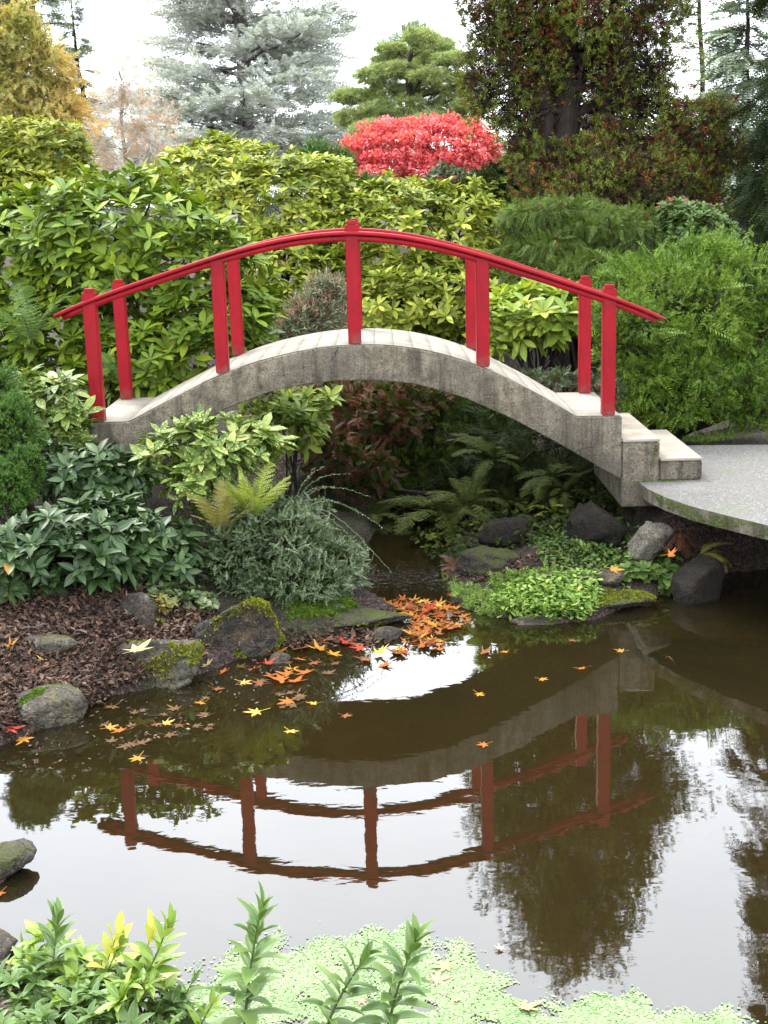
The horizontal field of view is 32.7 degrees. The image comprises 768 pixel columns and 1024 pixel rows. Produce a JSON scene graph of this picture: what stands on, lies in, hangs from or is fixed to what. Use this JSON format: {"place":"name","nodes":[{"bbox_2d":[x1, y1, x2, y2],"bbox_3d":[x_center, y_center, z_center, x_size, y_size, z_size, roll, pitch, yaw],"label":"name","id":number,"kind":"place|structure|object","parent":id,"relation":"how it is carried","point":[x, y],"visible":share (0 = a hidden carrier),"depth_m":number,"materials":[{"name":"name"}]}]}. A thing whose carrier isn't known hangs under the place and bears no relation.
{"place":"outdoors","nodes":[
{"label":"outdoors","id":0,"kind":"place"},
{"bbox_2d":[0,480,767,1023],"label":"water","id":1,"kind":"structure","parent":0,"point":[572,830],"depth_m":6.42,"materials":[{"name":"liquid"}]},
{"bbox_2d":[0,928,17,959],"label":"rock","id":2,"kind":"object","parent":1,"relation":"on","point":[8,941],"visible":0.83,"depth_m":5.11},
{"bbox_2d":[0,838,36,878],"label":"rock","id":3,"kind":"object","parent":1,"relation":"on","point":[17,855],"visible":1,"depth_m":5.81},
{"bbox_2d":[0,647,319,776],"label":"leaf litter","id":4,"kind":"object","parent":1,"relation":"on","point":[132,726],"visible":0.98,"depth_m":7.49,"materials":[{"name":"orange plant"}]},
{"bbox_2d":[268,652,290,663],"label":"rock","id":5,"kind":"object","parent":1,"relation":"on","point":[282,657],"visible":0.94,"depth_m":8.41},
{"bbox_2d":[279,621,406,651],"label":"leaf litter","id":6,"kind":"object","parent":1,"relation":"on","point":[367,639],"visible":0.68,"depth_m":8.81,"materials":[{"name":"brown plant"}]},
{"bbox_2d":[333,608,413,627],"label":"rock","id":7,"kind":"object","parent":1,"relation":"on","point":[361,617],"visible":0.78,"depth_m":9.05,"materials":[{"name":"stone"}]},
{"bbox_2d":[371,626,403,641],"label":"rock","id":8,"kind":"object","parent":1,"relation":"in","point":[387,633],"visible":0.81,"depth_m":8.80,"materials":[{"name":"stone"}]},
{"bbox_2d":[171,922,765,1023],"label":"duckweed","id":9,"kind":"object","parent":1,"relation":"on","point":[460,1012],"visible":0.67,"depth_m":4.85,"materials":[{"name":"green plant"}]},
{"bbox_2d":[430,970,450,985],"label":"maple leaf","id":10,"kind":"object","parent":9,"relation":"on","point":[436,978],"visible":0.97,"depth_m":4.94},
{"bbox_2d":[456,545,519,575],"bbox_3d":[0.808,0.422,9.994,0.574,0.323,0.422,6,15,28],"label":"rock","id":11,"kind":"object","parent":1,"relation":"in","point":[478,560],"visible":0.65,"depth_m":9.85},
{"bbox_2d":[588,588,656,608],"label":"rock","id":12,"kind":"object","parent":1,"relation":"on","point":[615,598],"visible":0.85,"depth_m":9.27,"materials":[{"name":"stone"}]},
{"bbox_2d":[0,200,767,1016],"bbox_3d":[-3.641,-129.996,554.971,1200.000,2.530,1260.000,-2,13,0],"label":"ground","id":13,"kind":"structure","parent":0,"point":[744,552],"depth_m":10.06,"materials":[{"name":"brown soil"}]},
{"bbox_2d":[0,359,49,520],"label":"dwarf conifer","id":14,"kind":"object","parent":13,"relation":"on","point":[19,458],"visible":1,"depth_m":9.16,"materials":[{"name":"green plant"}]},
{"bbox_2d":[0,280,85,345],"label":"fern","id":15,"kind":"object","parent":13,"relation":"on","point":[29,326],"visible":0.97,"depth_m":11.55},
{"bbox_2d":[9,896,82,1009],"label":"young shoot","id":16,"kind":"object","parent":13,"relation":"on","point":[52,939],"visible":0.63,"depth_m":4.10,"materials":[{"name":"green plant"}]},
{"bbox_2d":[0,113,103,293],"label":"shrub","id":17,"kind":"object","parent":13,"relation":"on","point":[29,155],"visible":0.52,"depth_m":19.71,"materials":[{"name":"green plant"}]},
{"bbox_2d":[16,683,88,728],"bbox_3d":[-1.927,1.151,7.636,0.408,0.316,0.438,-6,14,-17],"label":"rock","id":18,"kind":"object","parent":13,"relation":"on","point":[53,705],"visible":0.95,"depth_m":7.49,"materials":[{"name":"stone"}]},
{"bbox_2d":[0,0,109,159],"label":"golden tree","id":19,"kind":"object","parent":13,"relation":"on","point":[45,92],"visible":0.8,"depth_m":28.10,"materials":[{"name":"yellow plant"}]},
{"bbox_2d":[10,363,104,459],"bbox_3d":[-2.515,-0.635,9.921,0.889,0.970,0.610,11,18,42],"label":"aucuba","id":20,"kind":"object","parent":13,"relation":"on","point":[64,419],"visible":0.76,"depth_m":9.73,"materials":[{"name":"green plant"}]},
{"bbox_2d":[2,0,119,201],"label":"fir tree","id":21,"kind":"object","parent":13,"relation":"on","point":[59,18],"visible":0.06,"depth_m":49.41,"materials":[{"name":"green plant"}]},
{"bbox_2d":[55,0,125,233],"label":"fir tree","id":22,"kind":"object","parent":13,"relation":"on","point":[78,20],"visible":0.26,"depth_m":45.41,"materials":[{"name":"green plant"}]},
{"bbox_2d":[25,438,159,507],"bbox_3d":[-2.112,-0.205,9.437,0.889,0.687,0.768,9,17,37],"label":"viburnum","id":23,"kind":"object","parent":13,"relation":"on","point":[70,472],"visible":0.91,"depth_m":9.28,"materials":[{"name":"green plant"}]},
{"bbox_2d":[6,919,186,1023],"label":"shrub","id":24,"kind":"object","parent":13,"relation":"on","point":[73,972],"visible":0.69,"depth_m":4.04,"materials":[{"name":"green plant"}]},
{"bbox_2d":[86,910,139,980],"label":"young shoot","id":25,"kind":"object","parent":24,"relation":"on","point":[114,942],"visible":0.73,"depth_m":4.11,"materials":[{"name":"yellow plant"}]},
{"bbox_2d":[0,939,207,1023],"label":"shrub","id":26,"kind":"object","parent":13,"relation":"on","point":[41,1010],"visible":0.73,"depth_m":3.95,"materials":[{"name":"green plant"}]},
{"bbox_2d":[92,930,133,986],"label":"young shoot","id":27,"kind":"object","parent":26,"relation":"on","point":[123,941],"visible":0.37,"depth_m":4.08,"materials":[{"name":"green plant"}]},
{"bbox_2d":[126,908,162,1014],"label":"young shoot","id":28,"kind":"object","parent":26,"relation":"on","point":[151,929],"visible":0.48,"depth_m":4.06,"materials":[{"name":"yellow plant"}]},
{"bbox_2d":[103,901,186,1023],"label":"young shoot","id":29,"kind":"object","parent":26,"relation":"on","point":[163,952],"visible":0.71,"depth_m":3.97,"materials":[{"name":"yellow plant"}]},
{"bbox_2d":[172,966,203,1023],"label":"young shoot","id":30,"kind":"object","parent":26,"relation":"on","point":[194,990],"visible":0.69,"depth_m":4.00,"materials":[{"name":"green plant"}]},
{"bbox_2d":[186,983,229,1023],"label":"young shoot","id":31,"kind":"object","parent":26,"relation":"on","point":[212,1007],"visible":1,"depth_m":3.91,"materials":[{"name":"green plant"}]},
{"bbox_2d":[203,880,292,1023],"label":"young shoot","id":32,"kind":"object","parent":26,"relation":"on","point":[248,993],"visible":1,"depth_m":3.99,"materials":[{"name":"green plant"}]},
{"bbox_2d":[0,489,210,605],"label":"viburnum","id":33,"kind":"object","parent":13,"relation":"on","point":[126,543],"visible":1,"depth_m":8.64,"materials":[{"name":"green plant"}]},
{"bbox_2d":[0,583,217,739],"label":"bark mulch","id":34,"kind":"object","parent":13,"relation":"on","point":[17,653],"visible":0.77,"depth_m":8.18,"materials":[{"name":"wood"}]},
{"bbox_2d":[22,632,77,655],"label":"rock","id":35,"kind":"object","parent":34,"relation":"on","point":[54,643],"visible":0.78,"depth_m":8.09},
{"bbox_2d":[120,592,159,628],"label":"rock","id":36,"kind":"object","parent":34,"relation":"on","point":[141,607],"visible":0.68,"depth_m":8.50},
{"bbox_2d":[86,360,139,383],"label":"fern","id":37,"kind":"object","parent":13,"relation":"on","point":[115,375],"visible":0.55,"depth_m":11.48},
{"bbox_2d":[71,34,201,238],"bbox_3d":[-6.950,-10.342,36.477,3.516,5.686,2.687,4,14,22],"label":"bare tree","id":38,"kind":"object","parent":13,"relation":"on","point":[143,127],"visible":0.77,"depth_m":36.10,"materials":[{"name":"grey plant"}]},
{"bbox_2d":[0,158,289,405],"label":"rhododendron","id":39,"kind":"object","parent":13,"relation":"on","point":[44,235],"visible":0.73,"depth_m":11.82,"materials":[{"name":"green plant"}]},
{"bbox_2d":[119,639,204,688],"bbox_3d":[-1.388,0.968,8.224,0.566,0.377,0.643,8,16,34],"label":"rock","id":40,"kind":"object","parent":13,"relation":"on","point":[176,662],"visible":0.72,"depth_m":8.09,"materials":[{"name":"stone"}]},
{"bbox_2d":[151,593,177,626],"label":"withered sprig","id":41,"kind":"object","parent":13,"relation":"on","point":[161,603],"visible":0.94,"depth_m":8.58,"materials":[{"name":"beige plant"}]},
{"bbox_2d":[143,579,219,612],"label":"creeping shrub","id":42,"kind":"object","parent":13,"relation":"on","point":[202,600],"visible":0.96,"depth_m":8.81,"materials":[{"name":"green plant"}]},
{"bbox_2d":[128,403,298,549],"bbox_3d":[-1.252,-0.252,9.560,1.226,1.076,0.829,-10,16,-31],"label":"aucuba","id":43,"kind":"object","parent":13,"relation":"on","point":[191,467],"visible":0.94,"depth_m":9.36,"materials":[{"name":"green plant"}]},
{"bbox_2d":[95,0,373,227],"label":"cedar tree","id":44,"kind":"object","parent":13,"relation":"on","point":[272,40],"visible":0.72,"depth_m":40.66,"materials":[{"name":"grey plant"}]},
{"bbox_2d":[191,596,284,658],"bbox_3d":[-0.962,0.788,8.622,0.608,0.512,0.345,-3,14,-8],"label":"rock","id":45,"kind":"object","parent":13,"relation":"on","point":[246,628],"visible":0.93,"depth_m":8.49,"materials":[{"name":"stone"}]},
{"bbox_2d":[139,128,362,328],"bbox_3d":[-1.767,-3.697,17.205,3.143,2.693,2.895,-2,13,0],"label":"rhododendron","id":46,"kind":"object","parent":13,"relation":"on","point":[234,177],"visible":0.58,"depth_m":16.58,"materials":[{"name":"green plant"}]},
{"bbox_2d":[195,474,376,608],"bbox_3d":[-0.715,0.208,9.258,1.318,0.894,0.968,-2,13,0],"label":"cotoneaster","id":47,"kind":"object","parent":13,"relation":"on","point":[282,518],"visible":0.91,"depth_m":9.10,"materials":[{"name":"green plant"}]},
{"bbox_2d":[186,480,253,534],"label":"fern","id":48,"kind":"object","parent":47,"relation":"on","point":[223,513],"visible":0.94,"depth_m":9.05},
{"bbox_2d":[216,462,290,521],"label":"fern","id":49,"kind":"object","parent":47,"relation":"on","point":[246,494],"visible":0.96,"depth_m":9.15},
{"bbox_2d":[295,466,390,571],"bbox_3d":[-0.319,0.058,9.676,0.726,0.777,0.428,-2,13,0],"label":"cotoneaster spray","id":50,"kind":"object","parent":47,"relation":"attached to","point":[302,497],"visible":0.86,"depth_m":9.58,"materials":[{"name":"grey plant"}]},
{"bbox_2d":[234,384,344,501],"bbox_3d":[-0.828,-0.541,11.591,0.995,1.240,0.786,-2,13,0],"label":"rhododendron","id":51,"kind":"object","parent":13,"relation":"on","point":[297,412],"visible":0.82,"depth_m":11.48,"materials":[{"name":"green plant"}]},
{"bbox_2d":[269,265,347,340],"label":"heather","id":52,"kind":"object","parent":13,"relation":"on","point":[315,311],"visible":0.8,"depth_m":14.31,"materials":[{"name":"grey plant"}]},
{"bbox_2d":[284,590,360,622],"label":"grass","id":53,"kind":"structure","parent":13,"relation":"on","point":[299,608],"depth_m":9.04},
{"bbox_2d":[292,134,385,282],"bbox_3d":[-0.590,-4.349,19.533,1.522,2.509,0.694,-2,13,0],"label":"conifer shrub","id":54,"kind":"object","parent":13,"relation":"on","point":[318,145],"visible":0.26,"depth_m":19.23,"materials":[{"name":"green plant"}]},
{"bbox_2d":[299,939,386,1023],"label":"young shoot","id":55,"kind":"object","parent":13,"relation":"on","point":[334,1000],"visible":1,"depth_m":3.98,"materials":[{"name":"green plant"}]},
{"bbox_2d":[3,120,735,217],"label":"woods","id":56,"kind":"object","parent":13,"relation":"on","point":[269,210],"visible":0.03,"depth_m":53.53,"materials":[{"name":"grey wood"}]},
{"bbox_2d":[331,498,412,522],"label":"fern","id":57,"kind":"object","parent":13,"relation":"on","point":[376,514],"visible":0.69,"depth_m":11.95,"materials":[{"name":"green plant"}]},
{"bbox_2d":[296,380,455,509],"bbox_3d":[-0.060,-0.781,12.791,1.614,1.278,2.112,-2,13,0],"label":"nandina","id":58,"kind":"object","parent":13,"relation":"on","point":[366,408],"visible":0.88,"depth_m":12.32,"materials":[{"name":"brown plant"}]},
{"bbox_2d":[53,218,719,506],"bbox_3d":[0.051,-1.214,10.514,5.042,2.230,1.359,-2,13,0],"label":"footbridge","id":59,"kind":"object","parent":13,"relation":"on","point":[625,453],"visible":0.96,"depth_m":9.97,"materials":[{"name":"concrete"}]},
{"bbox_2d":[351,912,435,1023],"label":"young shoot","id":60,"kind":"object","parent":13,"relation":"on","point":[416,935],"visible":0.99,"depth_m":3.99,"materials":[{"name":"green plant"}]},
{"bbox_2d":[375,16,430,211],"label":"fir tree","id":61,"kind":"object","parent":13,"relation":"on","point":[396,34],"visible":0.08,"depth_m":56.42,"materials":[{"name":"green plant"}]},
{"bbox_2d":[284,169,523,344],"bbox_3d":[0.360,-3.144,16.653,2.847,2.407,2.648,8,16,35],"label":"rhododendron","id":62,"kind":"object","parent":13,"relation":"on","point":[421,314],"visible":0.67,"depth_m":16.26,"materials":[{"name":"green plant"}]},
{"bbox_2d":[375,507,451,534],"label":"fern","id":63,"kind":"object","parent":13,"relation":"on","point":[385,527],"visible":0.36,"depth_m":11.68,"materials":[{"name":"green plant"}]},
{"bbox_2d":[326,24,503,247],"bbox_3d":[0.727,-8.688,30.735,4.259,5.123,2.407,-2,13,0],"label":"pine tree","id":64,"kind":"object","parent":13,"relation":"on","point":[372,101],"visible":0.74,"depth_m":30.38,"materials":[{"name":"green plant"}]},
{"bbox_2d":[336,109,503,266],"bbox_3d":[0.393,-5.573,23.241,3.541,3.024,2.758,-2,13,0],"label":"maple tree","id":65,"kind":"object","parent":13,"relation":"on","point":[372,140],"visible":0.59,"depth_m":22.63,"materials":[{"name":"red plant"}]},
{"bbox_2d":[377,495,494,541],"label":"fern","id":66,"kind":"object","parent":13,"relation":"on","point":[440,500],"visible":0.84,"depth_m":11.39,"materials":[{"name":"green plant"}]},
{"bbox_2d":[367,387,524,504],"bbox_3d":[0.635,-0.652,12.849,1.765,1.342,1.407,-2,13,0],"label":"evergreen shrub","id":67,"kind":"object","parent":13,"relation":"on","point":[416,456],"visible":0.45,"depth_m":12.52,"materials":[{"name":"green plant"}]},
{"bbox_2d":[419,158,474,295],"bbox_3d":[1.045,-4.071,19.068,1.159,2.100,0.618,-2,13,0],"label":"juniper","id":68,"kind":"object","parent":13,"relation":"on","point":[443,170],"visible":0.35,"depth_m":18.78,"materials":[{"name":"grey plant"}]},
{"bbox_2d":[439,554,457,577],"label":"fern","id":69,"kind":"object","parent":13,"relation":"on","point":[452,563],"visible":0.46,"depth_m":10.30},
{"bbox_2d":[423,466,511,527],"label":"fern","id":70,"kind":"object","parent":13,"relation":"on","point":[471,491],"visible":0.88,"depth_m":11.49,"materials":[{"name":"green plant"}]},
{"bbox_2d":[441,569,517,616],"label":"ground cover plant","id":71,"kind":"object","parent":13,"relation":"on","point":[475,595],"depth_m":9.42,"materials":[{"name":"green plant"}]},
{"bbox_2d":[279,365,687,511],"bbox_3d":[1.017,-0.605,12.678,3.807,1.567,2.461,3,14,20],"label":"evergreen shrub","id":72,"kind":"object","parent":13,"relation":"on","point":[530,454],"visible":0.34,"depth_m":12.16,"materials":[{"name":"green plant"}]},
{"bbox_2d":[446,433,529,480],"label":"fern","id":73,"kind":"object","parent":13,"relation":"on","point":[486,449],"visible":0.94,"depth_m":11.75,"materials":[{"name":"green plant"}]},
{"bbox_2d":[446,127,536,295],"bbox_3d":[1.727,-4.122,18.305,1.747,2.596,1.341,-2,13,0],"label":"juniper","id":74,"kind":"object","parent":13,"relation":"on","point":[491,172],"visible":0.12,"depth_m":18.02,"materials":[{"name":"green plant"}]},
{"bbox_2d":[477,515,528,547],"bbox_3d":[0.949,0.154,10.536,0.417,0.279,0.445,-2,13,0],"label":"rock","id":75,"kind":"object","parent":13,"relation":"on","point":[494,529],"visible":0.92,"depth_m":10.35,"materials":[{"name":"stone"}]},
{"bbox_2d":[477,482,551,515],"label":"fern","id":76,"kind":"object","parent":13,"relation":"on","point":[519,503],"visible":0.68,"depth_m":11.55,"materials":[{"name":"green plant"}]},
{"bbox_2d":[408,475,623,566],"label":"undergrowth","id":77,"kind":"object","parent":13,"relation":"on","point":[462,531],"visible":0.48,"depth_m":10.99,"materials":[{"name":"green plant"}]},
{"bbox_2d":[444,541,612,585],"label":"ground cover plant","id":78,"kind":"object","parent":13,"relation":"on","point":[481,578],"visible":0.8,"depth_m":9.74,"materials":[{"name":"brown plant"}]},
{"bbox_2d":[484,565,573,602],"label":"ground cover","id":79,"kind":"object","parent":13,"relation":"on","point":[498,584],"visible":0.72,"depth_m":9.54,"materials":[{"name":"green plant"}]},
{"bbox_2d":[461,266,598,389],"bbox_3d":[1.462,-1.769,12.854,1.434,1.244,1.164,-2,13,0],"label":"rhododendron","id":80,"kind":"object","parent":13,"relation":"on","point":[541,322],"visible":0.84,"depth_m":12.54,"materials":[{"name":"green plant"}]},
{"bbox_2d":[511,615,560,624],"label":"rock","id":81,"kind":"object","parent":13,"relation":"on","point":[528,620],"visible":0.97,"depth_m":9.03,"materials":[{"name":"stone"}]},
{"bbox_2d":[528,497,564,516],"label":"fern","id":82,"kind":"object","parent":13,"relation":"on","point":[555,501],"visible":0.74,"depth_m":11.23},
{"bbox_2d":[489,568,604,621],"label":"ground cover","id":83,"kind":"object","parent":13,"relation":"on","point":[572,593],"visible":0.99,"depth_m":9.18,"materials":[{"name":"green plant"}]},
{"bbox_2d":[508,463,592,499],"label":"fern","id":84,"kind":"object","parent":13,"relation":"on","point":[538,489],"visible":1,"depth_m":11.32,"materials":[{"name":"green plant"}]},
{"bbox_2d":[523,466,597,513],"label":"fern","id":85,"kind":"object","parent":13,"relation":"on","point":[564,498],"visible":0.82,"depth_m":11.25,"materials":[{"name":"green plant"}]},
{"bbox_2d":[521,365,631,499],"bbox_3d":[1.680,-0.698,11.586,1.020,1.234,0.467,0,14,8],"label":"cotoneaster","id":86,"kind":"object","parent":13,"relation":"on","point":[555,375],"visible":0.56,"depth_m":11.46,"materials":[{"name":"green plant"}]},
{"bbox_2d":[530,536,634,588],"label":"ground cover","id":87,"kind":"object","parent":13,"relation":"on","point":[563,566],"visible":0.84,"depth_m":9.82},
{"bbox_2d":[560,499,628,546],"bbox_3d":[1.664,0.109,10.247,0.433,0.438,0.459,-7,15,-23],"label":"rock","id":88,"kind":"object","parent":13,"relation":"on","point":[590,521],"visible":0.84,"depth_m":10.08,"materials":[{"name":"stone"}]},
{"bbox_2d":[486,189,703,391],"bbox_3d":[2.393,-2.436,14.713,2.614,2.361,1.861,-2,13,0],"label":"hemlock","id":89,"kind":"object","parent":13,"relation":"on","point":[559,243],"visible":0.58,"depth_m":14.38,"materials":[{"name":"green plant"}]},
{"bbox_2d":[525,505,680,561],"bbox_3d":[1.677,0.181,10.481,1.174,0.283,1.378,-2,13,0],"label":"ground cover","id":90,"kind":"object","parent":13,"relation":"on","point":[560,536],"visible":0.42,"depth_m":10.13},
{"bbox_2d":[447,0,759,265],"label":"rusty conifer","id":91,"kind":"object","parent":13,"relation":"on","point":[550,71],"visible":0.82,"depth_m":16.94,"materials":[{"name":"green plant"}]},
{"bbox_2d":[595,569,624,585],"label":"rock","id":92,"kind":"object","parent":13,"relation":"on","point":[610,578],"visible":0.91,"depth_m":9.50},
{"bbox_2d":[591,494,634,519],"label":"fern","id":93,"kind":"object","parent":13,"relation":"on","point":[620,507],"visible":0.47,"depth_m":10.79,"materials":[{"name":"green plant"}]},
{"bbox_2d":[612,550,682,595],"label":"shrub","id":94,"kind":"object","parent":13,"relation":"on","point":[667,570],"visible":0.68,"depth_m":9.59,"materials":[{"name":"green plant"}]},
{"bbox_2d":[627,521,673,561],"bbox_3d":[1.994,0.223,9.695,0.342,0.335,0.332,-4,14,-12],"label":"rock","id":95,"kind":"object","parent":13,"relation":"on","point":[649,540],"visible":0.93,"depth_m":9.61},
{"bbox_2d":[574,224,767,443],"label":"yew","id":96,"kind":"object","parent":13,"relation":"on","point":[686,370],"visible":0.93,"depth_m":11.67,"materials":[{"name":"green plant"}]},
{"bbox_2d":[663,529,703,557],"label":"fern","id":97,"kind":"object","parent":13,"relation":"on","point":[680,536],"visible":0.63,"depth_m":9.96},
{"bbox_2d":[655,195,725,223],"bbox_3d":[3.488,-2.647,15.025,0.777,1.939,0.591,6,15,28],"label":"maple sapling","id":98,"kind":"object","parent":13,"relation":"on","point":[683,198],"visible":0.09,"depth_m":14.85,"materials":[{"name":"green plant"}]},
{"bbox_2d":[651,0,741,135],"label":"fir tree","id":99,"kind":"object","parent":13,"relation":"on","point":[699,18],"visible":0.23,"depth_m":39.84,"materials":[{"name":"green plant"}]},
{"bbox_2d":[670,555,724,604],"bbox_3d":[2.278,0.557,9.486,0.382,0.486,0.288,-7,15,-22],"label":"rock","id":100,"kind":"object","parent":13,"relation":"on","point":[698,580],"visible":0.81,"depth_m":9.38,"materials":[{"name":"stone"}]},
{"bbox_2d":[697,541,731,573],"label":"fern","id":101,"kind":"object","parent":100,"relation":"on","point":[713,555],"visible":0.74,"depth_m":9.64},
{"bbox_2d":[649,196,751,271],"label":"shrub","id":102,"kind":"object","parent":13,"relation":"on","point":[697,217],"visible":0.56,"depth_m":14.14,"materials":[{"name":"green plant"}]},
{"bbox_2d":[669,0,767,224],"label":"fir tree","id":103,"kind":"object","parent":13,"relation":"on","point":[738,66],"visible":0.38,"depth_m":35.91,"materials":[{"name":"green plant"}]},
{"bbox_2d":[681,422,767,444],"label":"moss","id":104,"kind":"object","parent":13,"relation":"on","point":[710,438],"visible":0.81,"depth_m":11.95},
{"bbox_2d":[707,63,767,331],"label":"spruce tree","id":105,"kind":"object","parent":13,"relation":"on","point":[757,212],"visible":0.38,"depth_m":15.37,"materials":[{"name":"green plant"}]},
{"bbox_2d":[713,0,767,273],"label":"spruce tree","id":106,"kind":"object","parent":13,"relation":"on","point":[763,4],"visible":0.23,"depth_m":16.44,"materials":[{"name":"green plant"}]},
{"bbox_2d":[1,0,767,208],"label":"sky","id":107,"kind":"structure","parent":0,"point":[105,19],"materials":[{"name":"white"}]},
{"bbox_2d":[638,445,767,539],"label":"path","id":108,"kind":"structure","parent":0,"point":[734,497],"depth_m":9.76,"materials":[{"name":"concrete"}]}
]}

